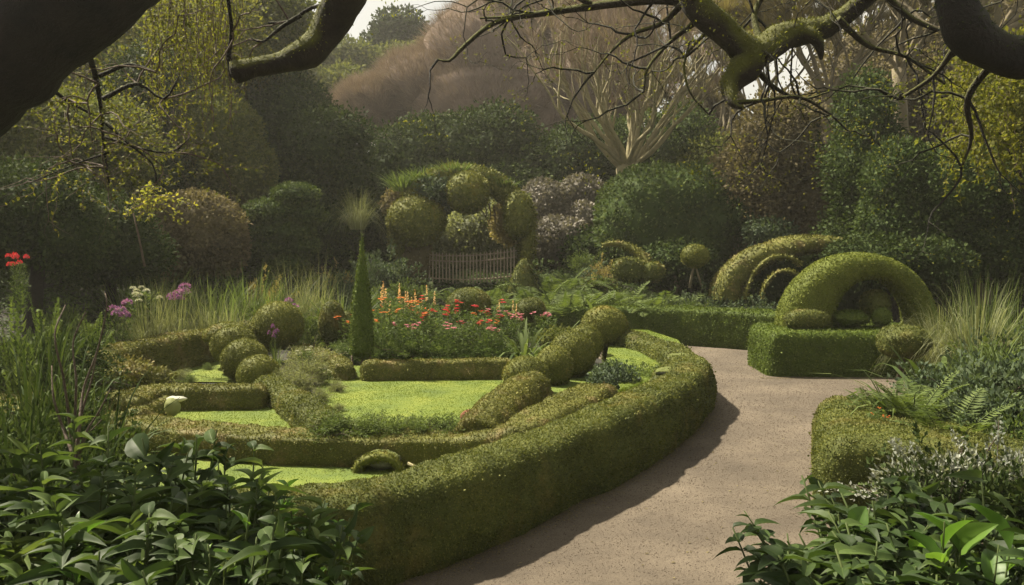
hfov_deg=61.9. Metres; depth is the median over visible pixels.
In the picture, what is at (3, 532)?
leafy shrub
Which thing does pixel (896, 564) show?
broad leaved plant
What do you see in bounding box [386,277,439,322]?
leafy shrub
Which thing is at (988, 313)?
tall grass
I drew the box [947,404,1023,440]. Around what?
leafy shrub
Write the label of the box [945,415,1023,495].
silver shrub
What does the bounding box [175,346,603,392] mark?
raised bed
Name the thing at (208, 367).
bed plant
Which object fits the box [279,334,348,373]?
silvery plant
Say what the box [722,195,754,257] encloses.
shrub
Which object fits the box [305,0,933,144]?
sky
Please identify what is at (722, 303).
leafy shrub
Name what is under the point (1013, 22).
bare tree
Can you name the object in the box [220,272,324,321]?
tall grass
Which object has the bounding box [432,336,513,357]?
bed plant
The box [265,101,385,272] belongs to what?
evergreen tree
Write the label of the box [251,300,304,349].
topiary ball
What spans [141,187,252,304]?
rounded shrub
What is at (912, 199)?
evergreen tree
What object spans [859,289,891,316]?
topiary ball
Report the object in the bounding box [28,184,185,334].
rounded shrub
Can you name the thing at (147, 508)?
broad leaved plant
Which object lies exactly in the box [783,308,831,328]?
topiary cushion
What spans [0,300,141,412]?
strappy plant
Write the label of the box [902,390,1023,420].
leafy shrub
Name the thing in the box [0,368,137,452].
leafy shrub
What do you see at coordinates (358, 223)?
pale grass
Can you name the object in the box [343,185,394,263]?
background tree
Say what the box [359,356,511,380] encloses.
back hedge
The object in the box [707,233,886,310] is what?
swooping hedge
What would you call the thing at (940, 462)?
silver shrub
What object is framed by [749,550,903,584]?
broad leaved plant
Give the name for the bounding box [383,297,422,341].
flowering plant
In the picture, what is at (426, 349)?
bed plant
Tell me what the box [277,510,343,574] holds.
shoot plant
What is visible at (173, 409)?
pale stone
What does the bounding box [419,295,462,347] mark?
flowering plant
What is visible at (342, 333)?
flowering plant
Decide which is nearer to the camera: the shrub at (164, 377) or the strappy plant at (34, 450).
the strappy plant at (34, 450)
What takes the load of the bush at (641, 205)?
on the ground at (3, 315)
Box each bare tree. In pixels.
[79,1,186,75]
[462,0,784,173]
[621,5,748,136]
[658,0,850,112]
[753,0,934,154]
[784,0,1009,138]
[866,0,1023,306]
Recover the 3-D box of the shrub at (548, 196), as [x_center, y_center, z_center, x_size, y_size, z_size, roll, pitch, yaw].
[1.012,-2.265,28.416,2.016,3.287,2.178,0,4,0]
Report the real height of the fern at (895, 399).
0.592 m
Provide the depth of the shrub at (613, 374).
11.94 m
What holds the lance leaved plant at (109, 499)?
on the ground at (3, 315)
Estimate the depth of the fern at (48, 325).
11.45 m
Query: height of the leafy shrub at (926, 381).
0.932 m
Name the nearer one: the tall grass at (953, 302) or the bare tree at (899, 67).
the tall grass at (953, 302)
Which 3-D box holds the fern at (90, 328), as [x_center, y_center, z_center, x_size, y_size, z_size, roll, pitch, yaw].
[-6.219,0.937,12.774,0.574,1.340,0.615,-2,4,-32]
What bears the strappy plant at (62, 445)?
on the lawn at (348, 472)
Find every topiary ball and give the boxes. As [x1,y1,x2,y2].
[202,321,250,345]
[209,325,256,361]
[219,337,267,380]
[235,354,281,383]
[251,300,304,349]
[502,355,548,381]
[536,345,573,385]
[549,330,596,376]
[569,324,603,358]
[580,305,628,346]
[680,243,709,287]
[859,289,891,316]
[870,306,892,326]
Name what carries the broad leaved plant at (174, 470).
on the ground at (3, 315)
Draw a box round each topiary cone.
[348,235,375,365]
[507,258,538,295]
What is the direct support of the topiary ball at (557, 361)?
on the raised bed
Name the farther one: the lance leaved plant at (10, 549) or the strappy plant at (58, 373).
the strappy plant at (58, 373)
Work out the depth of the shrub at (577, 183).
29.23 m
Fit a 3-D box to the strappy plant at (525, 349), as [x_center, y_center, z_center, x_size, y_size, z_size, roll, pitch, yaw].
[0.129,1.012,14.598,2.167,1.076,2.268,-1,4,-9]
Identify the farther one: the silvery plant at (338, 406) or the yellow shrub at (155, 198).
the yellow shrub at (155, 198)
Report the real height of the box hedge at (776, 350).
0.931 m
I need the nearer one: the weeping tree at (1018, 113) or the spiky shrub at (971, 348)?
the spiky shrub at (971, 348)
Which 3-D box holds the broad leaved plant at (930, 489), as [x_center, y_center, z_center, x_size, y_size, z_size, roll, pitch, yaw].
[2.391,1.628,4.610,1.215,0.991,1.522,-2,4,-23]
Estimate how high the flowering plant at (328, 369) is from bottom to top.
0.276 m
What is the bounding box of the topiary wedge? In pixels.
[832,308,869,326]
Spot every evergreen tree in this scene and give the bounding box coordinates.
[233,70,339,185]
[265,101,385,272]
[363,95,615,243]
[553,90,721,178]
[790,89,846,173]
[847,84,1023,321]
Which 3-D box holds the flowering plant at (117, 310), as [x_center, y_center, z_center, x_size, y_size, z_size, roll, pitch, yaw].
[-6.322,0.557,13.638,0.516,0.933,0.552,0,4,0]
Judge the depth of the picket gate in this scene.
24.70 m
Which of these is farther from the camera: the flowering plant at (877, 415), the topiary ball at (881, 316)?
the topiary ball at (881, 316)
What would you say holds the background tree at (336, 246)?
on the ground at (3, 315)
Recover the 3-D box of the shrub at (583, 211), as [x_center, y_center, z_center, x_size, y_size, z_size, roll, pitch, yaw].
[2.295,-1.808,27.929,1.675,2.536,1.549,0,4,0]
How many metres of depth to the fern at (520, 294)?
21.04 m
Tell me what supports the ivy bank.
on the ground at (3, 315)
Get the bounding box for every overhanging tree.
[0,0,366,238]
[371,0,1023,281]
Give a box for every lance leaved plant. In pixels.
[0,413,122,515]
[0,471,109,584]
[0,557,161,584]
[7,462,186,584]
[32,452,233,550]
[151,457,309,563]
[200,535,248,584]
[206,496,367,584]
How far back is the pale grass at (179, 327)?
15.73 m
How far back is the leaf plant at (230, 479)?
4.32 m
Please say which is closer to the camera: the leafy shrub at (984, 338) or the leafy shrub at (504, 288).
the leafy shrub at (984, 338)
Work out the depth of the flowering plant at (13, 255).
12.50 m
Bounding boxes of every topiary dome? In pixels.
[317,299,346,345]
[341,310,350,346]
[446,287,491,321]
[514,296,546,322]
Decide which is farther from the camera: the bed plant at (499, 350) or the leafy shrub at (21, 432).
the bed plant at (499, 350)
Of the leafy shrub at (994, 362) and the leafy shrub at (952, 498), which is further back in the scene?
the leafy shrub at (994, 362)
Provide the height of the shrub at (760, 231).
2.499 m
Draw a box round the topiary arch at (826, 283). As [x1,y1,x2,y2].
[774,251,938,327]
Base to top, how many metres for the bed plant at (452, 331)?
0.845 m
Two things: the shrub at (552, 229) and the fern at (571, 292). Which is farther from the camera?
the shrub at (552, 229)
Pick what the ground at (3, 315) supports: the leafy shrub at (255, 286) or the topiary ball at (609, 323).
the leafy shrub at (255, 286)
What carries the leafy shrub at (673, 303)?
on the ground at (3, 315)
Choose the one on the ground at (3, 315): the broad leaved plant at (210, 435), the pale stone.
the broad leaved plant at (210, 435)
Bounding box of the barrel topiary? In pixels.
[601,239,666,284]
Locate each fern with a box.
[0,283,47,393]
[27,290,79,348]
[76,313,116,346]
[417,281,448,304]
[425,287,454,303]
[475,286,516,311]
[490,275,602,309]
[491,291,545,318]
[492,287,626,317]
[497,263,618,303]
[544,290,653,304]
[550,271,622,295]
[550,277,677,307]
[595,291,683,315]
[620,284,708,304]
[844,387,908,416]
[866,370,970,418]
[887,388,1013,433]
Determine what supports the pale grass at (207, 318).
on the ground at (3, 315)
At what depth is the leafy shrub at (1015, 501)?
6.08 m
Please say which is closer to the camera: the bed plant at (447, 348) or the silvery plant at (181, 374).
the silvery plant at (181, 374)
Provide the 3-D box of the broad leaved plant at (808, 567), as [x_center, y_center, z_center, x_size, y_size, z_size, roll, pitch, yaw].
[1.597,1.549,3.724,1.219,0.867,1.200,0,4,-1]
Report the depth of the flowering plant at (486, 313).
15.64 m
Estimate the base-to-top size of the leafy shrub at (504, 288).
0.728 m
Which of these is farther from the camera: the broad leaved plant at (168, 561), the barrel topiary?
the barrel topiary
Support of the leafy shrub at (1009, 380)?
on the ground at (3, 315)
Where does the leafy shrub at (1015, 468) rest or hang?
on the ground at (3, 315)
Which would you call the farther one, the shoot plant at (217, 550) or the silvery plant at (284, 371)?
the silvery plant at (284, 371)
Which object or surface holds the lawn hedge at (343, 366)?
on the raised bed
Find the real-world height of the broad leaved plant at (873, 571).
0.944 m
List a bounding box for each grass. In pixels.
[56,273,189,340]
[82,263,217,333]
[108,275,206,340]
[110,271,235,328]
[112,329,679,486]
[120,280,225,336]
[154,286,243,329]
[163,273,268,328]
[174,277,267,324]
[189,287,271,352]
[193,259,315,319]
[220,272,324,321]
[256,256,338,349]
[286,254,352,326]
[288,281,389,322]
[321,186,389,252]
[870,294,1001,384]
[892,264,1023,374]
[915,278,1000,367]
[924,265,1023,350]
[938,286,1023,349]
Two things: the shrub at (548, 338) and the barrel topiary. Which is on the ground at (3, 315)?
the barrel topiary
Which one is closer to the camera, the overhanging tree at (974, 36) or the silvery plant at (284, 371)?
the overhanging tree at (974, 36)
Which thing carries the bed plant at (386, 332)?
on the raised bed
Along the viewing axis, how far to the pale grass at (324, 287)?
18.15 m
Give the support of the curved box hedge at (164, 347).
on the ground at (3, 315)
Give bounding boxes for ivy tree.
[706,76,829,254]
[807,61,913,239]
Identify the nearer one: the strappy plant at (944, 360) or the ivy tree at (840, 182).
the strappy plant at (944, 360)
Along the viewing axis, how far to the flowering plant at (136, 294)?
15.91 m
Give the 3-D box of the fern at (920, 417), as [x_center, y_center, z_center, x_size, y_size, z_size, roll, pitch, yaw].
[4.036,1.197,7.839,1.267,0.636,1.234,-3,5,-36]
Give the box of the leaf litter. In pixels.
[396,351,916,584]
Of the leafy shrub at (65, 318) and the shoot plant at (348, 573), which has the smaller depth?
the shoot plant at (348, 573)
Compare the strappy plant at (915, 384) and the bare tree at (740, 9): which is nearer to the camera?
the strappy plant at (915, 384)
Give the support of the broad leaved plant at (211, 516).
on the ground at (3, 315)
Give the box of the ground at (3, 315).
[0,255,1023,474]
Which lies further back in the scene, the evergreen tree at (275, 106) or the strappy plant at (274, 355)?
the evergreen tree at (275, 106)
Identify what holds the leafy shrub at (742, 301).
on the ground at (3, 315)
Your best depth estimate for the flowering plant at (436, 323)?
14.86 m
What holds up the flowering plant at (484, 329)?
on the raised bed
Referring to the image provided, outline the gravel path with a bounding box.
[399,346,906,584]
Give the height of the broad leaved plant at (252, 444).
1.176 m
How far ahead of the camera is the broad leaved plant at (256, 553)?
3.23 m
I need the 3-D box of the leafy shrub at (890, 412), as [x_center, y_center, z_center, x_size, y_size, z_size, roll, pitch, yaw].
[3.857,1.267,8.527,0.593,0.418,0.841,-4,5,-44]
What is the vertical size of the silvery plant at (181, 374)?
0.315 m
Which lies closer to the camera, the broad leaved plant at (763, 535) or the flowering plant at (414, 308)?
the broad leaved plant at (763, 535)
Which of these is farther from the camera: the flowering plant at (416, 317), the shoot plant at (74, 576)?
the flowering plant at (416, 317)
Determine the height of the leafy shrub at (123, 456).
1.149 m
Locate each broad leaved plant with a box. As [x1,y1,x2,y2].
[0,426,193,552]
[0,449,144,584]
[0,460,193,566]
[0,501,179,584]
[0,510,103,581]
[0,520,178,584]
[4,501,243,584]
[23,484,222,584]
[32,544,128,584]
[58,441,197,530]
[110,429,236,528]
[121,487,287,584]
[121,533,293,584]
[144,443,247,545]
[149,478,318,584]
[149,513,229,584]
[151,511,320,584]
[171,440,335,565]
[188,497,348,578]
[216,506,370,584]
[237,497,374,584]
[248,556,327,584]
[255,553,304,584]
[715,522,947,584]
[736,508,975,581]
[736,541,975,584]
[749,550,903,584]
[755,545,941,584]
[774,510,1023,584]
[775,475,961,584]
[782,518,954,584]
[792,475,1023,584]
[793,475,1023,584]
[804,488,933,584]
[820,527,1023,584]
[821,542,959,584]
[853,466,1023,584]
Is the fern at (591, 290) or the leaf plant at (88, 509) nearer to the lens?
the leaf plant at (88, 509)
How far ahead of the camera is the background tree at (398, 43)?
62.12 m
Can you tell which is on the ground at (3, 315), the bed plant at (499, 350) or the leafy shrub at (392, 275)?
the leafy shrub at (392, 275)
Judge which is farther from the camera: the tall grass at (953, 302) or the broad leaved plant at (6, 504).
the tall grass at (953, 302)
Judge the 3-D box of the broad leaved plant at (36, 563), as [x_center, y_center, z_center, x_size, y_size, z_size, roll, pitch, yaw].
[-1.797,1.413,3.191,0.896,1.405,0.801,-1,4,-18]
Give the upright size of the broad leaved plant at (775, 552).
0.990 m
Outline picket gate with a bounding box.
[425,248,516,282]
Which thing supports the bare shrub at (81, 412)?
on the ground at (3, 315)
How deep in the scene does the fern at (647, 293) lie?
20.30 m
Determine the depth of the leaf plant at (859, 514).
4.26 m
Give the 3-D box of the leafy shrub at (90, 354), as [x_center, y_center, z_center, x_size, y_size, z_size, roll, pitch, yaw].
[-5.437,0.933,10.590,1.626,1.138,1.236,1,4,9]
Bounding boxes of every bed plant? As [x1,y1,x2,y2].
[175,374,200,382]
[198,363,218,369]
[289,408,374,449]
[304,406,387,438]
[329,339,364,364]
[343,406,407,443]
[346,327,404,358]
[348,328,390,363]
[363,332,437,360]
[368,408,423,437]
[380,333,461,359]
[392,410,448,436]
[397,315,436,345]
[408,321,479,347]
[424,412,492,435]
[429,333,467,358]
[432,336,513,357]
[462,320,532,343]
[478,329,539,357]
[480,340,525,358]
[609,356,660,376]
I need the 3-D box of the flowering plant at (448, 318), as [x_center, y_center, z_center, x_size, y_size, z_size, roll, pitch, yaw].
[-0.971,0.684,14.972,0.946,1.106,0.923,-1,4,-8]
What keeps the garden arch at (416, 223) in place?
on the ground at (3, 315)
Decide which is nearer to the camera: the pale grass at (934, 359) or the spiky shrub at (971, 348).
the spiky shrub at (971, 348)
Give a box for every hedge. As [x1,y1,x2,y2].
[0,320,269,426]
[0,329,717,584]
[91,381,618,467]
[108,380,268,410]
[125,394,169,417]
[142,353,217,371]
[254,373,346,433]
[289,343,356,380]
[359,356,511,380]
[452,368,552,433]
[522,302,892,349]
[648,338,666,381]
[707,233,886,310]
[746,322,1023,377]
[807,395,1023,517]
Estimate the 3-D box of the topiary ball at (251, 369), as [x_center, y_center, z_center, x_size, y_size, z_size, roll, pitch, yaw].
[-3.676,1.197,12.411,0.674,0.621,0.672,0,4,0]
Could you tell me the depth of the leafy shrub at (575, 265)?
23.98 m
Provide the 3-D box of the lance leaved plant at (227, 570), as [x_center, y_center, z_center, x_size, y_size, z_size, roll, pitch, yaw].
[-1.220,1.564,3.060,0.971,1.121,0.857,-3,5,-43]
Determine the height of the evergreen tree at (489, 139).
6.495 m
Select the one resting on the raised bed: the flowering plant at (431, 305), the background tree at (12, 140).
the flowering plant at (431, 305)
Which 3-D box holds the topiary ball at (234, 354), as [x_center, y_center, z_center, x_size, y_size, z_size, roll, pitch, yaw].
[-4.105,1.039,13.095,0.742,0.705,0.742,0,4,0]
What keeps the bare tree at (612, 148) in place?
on the ground at (3, 315)
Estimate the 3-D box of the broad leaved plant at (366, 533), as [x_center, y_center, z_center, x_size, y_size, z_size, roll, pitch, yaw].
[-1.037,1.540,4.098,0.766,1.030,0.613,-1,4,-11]
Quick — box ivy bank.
[683,157,740,194]
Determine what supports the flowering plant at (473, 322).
on the raised bed
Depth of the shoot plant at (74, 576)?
3.05 m
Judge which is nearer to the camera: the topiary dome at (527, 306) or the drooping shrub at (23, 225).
the drooping shrub at (23, 225)
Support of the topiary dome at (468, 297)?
on the raised bed
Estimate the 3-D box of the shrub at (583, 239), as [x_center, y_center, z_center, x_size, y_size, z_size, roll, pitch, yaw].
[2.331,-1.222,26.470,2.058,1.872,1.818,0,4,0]
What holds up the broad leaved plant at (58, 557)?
on the ground at (3, 315)
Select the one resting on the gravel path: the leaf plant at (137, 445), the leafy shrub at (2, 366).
the leaf plant at (137, 445)
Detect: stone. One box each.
[164,396,186,416]
[655,366,670,374]
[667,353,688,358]
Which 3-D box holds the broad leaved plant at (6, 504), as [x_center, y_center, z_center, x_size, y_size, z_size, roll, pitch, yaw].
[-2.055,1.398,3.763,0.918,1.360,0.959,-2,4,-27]
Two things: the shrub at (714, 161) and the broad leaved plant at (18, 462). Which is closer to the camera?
the broad leaved plant at (18, 462)
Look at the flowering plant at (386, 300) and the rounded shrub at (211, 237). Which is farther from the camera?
the rounded shrub at (211, 237)
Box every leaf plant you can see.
[73,491,150,547]
[124,433,216,528]
[198,459,234,542]
[847,506,925,573]
[903,512,997,577]
[947,502,1023,584]
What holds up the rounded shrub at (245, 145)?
on the ground at (3, 315)
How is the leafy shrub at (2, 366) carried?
on the ground at (3, 315)
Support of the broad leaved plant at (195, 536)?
on the ground at (3, 315)
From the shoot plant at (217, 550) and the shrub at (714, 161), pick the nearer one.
the shoot plant at (217, 550)
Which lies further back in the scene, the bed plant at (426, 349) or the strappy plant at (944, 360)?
the bed plant at (426, 349)
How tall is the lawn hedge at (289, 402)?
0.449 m
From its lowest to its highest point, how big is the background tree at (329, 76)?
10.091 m
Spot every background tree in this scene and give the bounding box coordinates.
[0,78,174,291]
[61,0,319,99]
[84,30,207,209]
[238,178,367,273]
[298,58,367,103]
[316,33,387,72]
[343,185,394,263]
[359,2,428,51]
[373,36,420,61]
[431,197,519,269]
[661,74,750,144]
[662,128,743,167]
[754,144,836,243]
[792,0,1023,145]
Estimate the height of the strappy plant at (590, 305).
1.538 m
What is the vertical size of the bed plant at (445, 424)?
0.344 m
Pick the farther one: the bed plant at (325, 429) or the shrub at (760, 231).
the shrub at (760, 231)
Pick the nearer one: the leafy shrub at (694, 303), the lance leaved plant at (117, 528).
the lance leaved plant at (117, 528)
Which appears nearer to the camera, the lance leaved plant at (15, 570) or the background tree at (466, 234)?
the lance leaved plant at (15, 570)
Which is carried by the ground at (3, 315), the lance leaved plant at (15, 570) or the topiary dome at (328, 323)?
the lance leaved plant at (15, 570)
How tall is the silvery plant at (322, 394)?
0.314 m
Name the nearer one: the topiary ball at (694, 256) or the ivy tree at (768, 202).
the topiary ball at (694, 256)
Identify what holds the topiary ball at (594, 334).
on the raised bed
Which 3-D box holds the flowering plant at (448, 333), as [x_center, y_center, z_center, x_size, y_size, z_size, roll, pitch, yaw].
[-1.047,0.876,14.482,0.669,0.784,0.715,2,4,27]
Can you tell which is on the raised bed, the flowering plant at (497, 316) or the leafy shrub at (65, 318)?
the flowering plant at (497, 316)
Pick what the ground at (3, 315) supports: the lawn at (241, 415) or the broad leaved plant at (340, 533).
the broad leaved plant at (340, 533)
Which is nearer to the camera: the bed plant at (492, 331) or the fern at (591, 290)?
the bed plant at (492, 331)
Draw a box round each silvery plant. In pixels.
[172,363,197,379]
[272,360,322,391]
[278,349,344,385]
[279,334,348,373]
[282,368,322,391]
[307,359,330,378]
[311,385,337,401]
[325,379,350,392]
[330,401,345,411]
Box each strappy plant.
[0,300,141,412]
[0,329,123,461]
[0,346,160,428]
[0,388,124,493]
[0,390,156,487]
[13,350,199,479]
[268,337,290,369]
[482,284,610,336]
[492,318,548,358]
[554,291,632,326]
[824,341,980,396]
[839,366,950,419]
[869,370,944,400]
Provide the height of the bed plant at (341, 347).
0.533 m
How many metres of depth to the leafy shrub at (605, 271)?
23.04 m
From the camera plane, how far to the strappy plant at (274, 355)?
13.33 m
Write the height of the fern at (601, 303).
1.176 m
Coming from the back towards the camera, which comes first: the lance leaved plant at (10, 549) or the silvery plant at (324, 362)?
the silvery plant at (324, 362)
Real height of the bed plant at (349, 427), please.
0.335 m
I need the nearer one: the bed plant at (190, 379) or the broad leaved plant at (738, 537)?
the broad leaved plant at (738, 537)
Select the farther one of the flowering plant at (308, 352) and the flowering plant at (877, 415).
the flowering plant at (308, 352)
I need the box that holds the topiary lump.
[876,323,932,377]
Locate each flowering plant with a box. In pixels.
[5,252,34,312]
[101,298,133,342]
[114,285,164,339]
[166,282,197,330]
[267,324,281,362]
[284,297,300,340]
[295,346,315,365]
[318,367,331,384]
[334,314,350,349]
[359,312,399,363]
[372,297,409,352]
[373,281,408,335]
[379,291,412,335]
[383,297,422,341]
[392,322,427,359]
[398,285,428,325]
[398,300,438,343]
[414,289,440,328]
[414,308,448,350]
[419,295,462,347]
[435,320,467,358]
[439,299,477,349]
[453,305,494,356]
[466,312,502,350]
[473,299,513,340]
[477,324,508,357]
[484,308,519,342]
[497,300,521,337]
[504,314,535,346]
[530,311,558,345]
[869,407,889,420]
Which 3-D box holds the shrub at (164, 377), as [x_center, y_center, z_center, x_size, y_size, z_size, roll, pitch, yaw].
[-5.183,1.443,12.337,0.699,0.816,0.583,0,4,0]
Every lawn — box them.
[106,443,407,486]
[174,361,235,381]
[174,406,289,427]
[315,366,502,428]
[551,366,596,393]
[606,330,680,390]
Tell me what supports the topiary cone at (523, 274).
on the ground at (3, 315)
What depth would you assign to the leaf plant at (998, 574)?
3.92 m
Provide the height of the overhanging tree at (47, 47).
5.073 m
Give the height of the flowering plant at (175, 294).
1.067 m
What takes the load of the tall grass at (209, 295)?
on the ground at (3, 315)
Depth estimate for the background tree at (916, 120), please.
31.57 m
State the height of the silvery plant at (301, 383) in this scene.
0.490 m
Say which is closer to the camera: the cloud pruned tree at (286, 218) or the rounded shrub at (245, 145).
the cloud pruned tree at (286, 218)
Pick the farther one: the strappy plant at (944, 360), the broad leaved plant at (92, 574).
the strappy plant at (944, 360)
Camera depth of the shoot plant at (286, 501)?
4.47 m
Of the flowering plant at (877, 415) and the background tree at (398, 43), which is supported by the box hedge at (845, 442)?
the flowering plant at (877, 415)
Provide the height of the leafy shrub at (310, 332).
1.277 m
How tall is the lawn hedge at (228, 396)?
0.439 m
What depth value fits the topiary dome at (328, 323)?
15.50 m
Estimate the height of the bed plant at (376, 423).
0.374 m
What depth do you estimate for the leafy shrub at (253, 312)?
17.09 m
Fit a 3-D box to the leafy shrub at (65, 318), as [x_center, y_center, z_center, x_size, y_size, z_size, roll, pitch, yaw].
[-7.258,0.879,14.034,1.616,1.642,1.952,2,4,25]
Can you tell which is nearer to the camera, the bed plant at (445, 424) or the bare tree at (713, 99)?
the bed plant at (445, 424)
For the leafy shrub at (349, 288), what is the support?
on the ground at (3, 315)
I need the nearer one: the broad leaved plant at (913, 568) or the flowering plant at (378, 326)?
the broad leaved plant at (913, 568)
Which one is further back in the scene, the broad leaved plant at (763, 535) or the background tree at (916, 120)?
the background tree at (916, 120)
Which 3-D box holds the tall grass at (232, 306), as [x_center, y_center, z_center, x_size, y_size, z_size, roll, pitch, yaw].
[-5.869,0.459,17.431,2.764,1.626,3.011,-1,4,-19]
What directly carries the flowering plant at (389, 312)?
on the raised bed
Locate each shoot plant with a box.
[49,562,89,584]
[68,511,104,555]
[204,540,226,581]
[216,509,264,584]
[242,514,325,577]
[276,479,297,521]
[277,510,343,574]
[294,554,359,584]
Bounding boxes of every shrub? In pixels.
[0,150,121,342]
[0,331,104,398]
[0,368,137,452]
[0,402,144,490]
[0,455,114,541]
[0,459,130,542]
[2,419,200,487]
[6,323,138,403]
[22,297,130,345]
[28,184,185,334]
[51,293,110,485]
[103,354,160,390]
[123,180,198,266]
[134,365,177,385]
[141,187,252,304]
[160,78,281,212]
[230,262,298,306]
[241,301,291,350]
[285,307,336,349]
[306,257,353,298]
[307,263,371,310]
[311,256,399,310]
[341,238,430,301]
[370,284,410,328]
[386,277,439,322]
[483,279,516,301]
[521,175,571,264]
[534,264,573,294]
[535,213,592,271]
[535,323,571,347]
[556,223,610,269]
[557,248,612,279]
[558,172,604,204]
[562,198,594,227]
[571,257,619,289]
[572,274,626,298]
[579,252,617,287]
[584,356,641,389]
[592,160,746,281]
[594,286,643,304]
[641,234,723,295]
[648,285,703,305]
[672,277,746,307]
[677,297,710,306]
[707,152,734,172]
[708,296,743,307]
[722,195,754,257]
[723,291,776,309]
[739,293,777,309]
[740,213,800,246]
[818,430,1004,511]
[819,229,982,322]
[847,387,878,405]
[856,419,1023,553]
[864,400,916,414]
[885,348,1023,403]
[886,364,988,400]
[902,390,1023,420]
[916,414,1023,575]
[924,315,1021,371]
[929,356,1023,415]
[929,382,1023,432]
[931,331,1012,380]
[935,332,1023,369]
[938,322,1023,368]
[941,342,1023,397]
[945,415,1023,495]
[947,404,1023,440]
[955,434,1023,500]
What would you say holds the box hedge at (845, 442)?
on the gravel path
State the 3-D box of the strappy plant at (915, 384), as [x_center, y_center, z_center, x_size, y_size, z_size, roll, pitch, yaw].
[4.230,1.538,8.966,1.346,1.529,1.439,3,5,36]
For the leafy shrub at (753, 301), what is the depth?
19.73 m
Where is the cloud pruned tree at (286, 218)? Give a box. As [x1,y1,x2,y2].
[239,180,328,301]
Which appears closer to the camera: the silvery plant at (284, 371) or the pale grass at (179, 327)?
the silvery plant at (284, 371)
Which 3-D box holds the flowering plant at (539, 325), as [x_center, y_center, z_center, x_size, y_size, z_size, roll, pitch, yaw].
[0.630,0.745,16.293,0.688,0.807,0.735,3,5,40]
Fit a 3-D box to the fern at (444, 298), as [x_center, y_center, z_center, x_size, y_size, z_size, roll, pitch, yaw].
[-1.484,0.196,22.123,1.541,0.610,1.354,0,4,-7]
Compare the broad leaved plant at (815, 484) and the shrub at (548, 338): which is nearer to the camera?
the broad leaved plant at (815, 484)
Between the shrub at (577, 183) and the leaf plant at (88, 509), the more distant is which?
the shrub at (577, 183)
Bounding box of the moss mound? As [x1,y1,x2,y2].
[351,448,413,473]
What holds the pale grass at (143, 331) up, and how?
on the ground at (3, 315)
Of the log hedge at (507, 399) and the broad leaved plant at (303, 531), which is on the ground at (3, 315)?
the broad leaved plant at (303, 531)
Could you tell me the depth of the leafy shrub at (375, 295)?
20.39 m
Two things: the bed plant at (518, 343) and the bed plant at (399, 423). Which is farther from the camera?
the bed plant at (518, 343)
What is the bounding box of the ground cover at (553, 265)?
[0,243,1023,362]
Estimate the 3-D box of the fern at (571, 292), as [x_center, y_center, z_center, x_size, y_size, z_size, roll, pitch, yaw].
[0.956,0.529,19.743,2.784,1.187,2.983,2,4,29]
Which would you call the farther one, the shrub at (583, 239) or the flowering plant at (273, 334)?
the shrub at (583, 239)
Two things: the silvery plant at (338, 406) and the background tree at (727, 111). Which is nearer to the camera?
the silvery plant at (338, 406)
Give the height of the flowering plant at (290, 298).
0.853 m
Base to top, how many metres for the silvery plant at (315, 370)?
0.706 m
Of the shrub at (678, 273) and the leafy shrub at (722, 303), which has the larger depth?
the shrub at (678, 273)
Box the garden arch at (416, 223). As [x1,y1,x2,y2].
[365,158,539,283]
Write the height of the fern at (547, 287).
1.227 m
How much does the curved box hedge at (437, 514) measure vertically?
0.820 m
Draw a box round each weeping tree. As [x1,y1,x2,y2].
[68,0,281,99]
[911,15,1023,193]
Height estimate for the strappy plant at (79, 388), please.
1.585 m
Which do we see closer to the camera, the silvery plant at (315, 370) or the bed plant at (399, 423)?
the bed plant at (399, 423)
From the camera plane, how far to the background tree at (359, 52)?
59.27 m
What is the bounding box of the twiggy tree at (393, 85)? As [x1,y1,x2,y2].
[325,0,666,143]
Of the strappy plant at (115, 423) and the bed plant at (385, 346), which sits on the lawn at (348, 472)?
the strappy plant at (115, 423)
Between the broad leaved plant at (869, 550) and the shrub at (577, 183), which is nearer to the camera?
the broad leaved plant at (869, 550)
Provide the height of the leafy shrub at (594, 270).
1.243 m
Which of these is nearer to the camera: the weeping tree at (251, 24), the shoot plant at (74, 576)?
the shoot plant at (74, 576)
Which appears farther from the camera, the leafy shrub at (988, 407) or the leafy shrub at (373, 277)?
the leafy shrub at (373, 277)
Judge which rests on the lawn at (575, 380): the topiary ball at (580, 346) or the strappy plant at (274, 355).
the topiary ball at (580, 346)
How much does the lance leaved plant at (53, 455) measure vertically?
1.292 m
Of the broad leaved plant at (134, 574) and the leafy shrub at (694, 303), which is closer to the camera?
the broad leaved plant at (134, 574)
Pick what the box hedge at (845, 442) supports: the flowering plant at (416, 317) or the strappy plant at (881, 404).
the strappy plant at (881, 404)

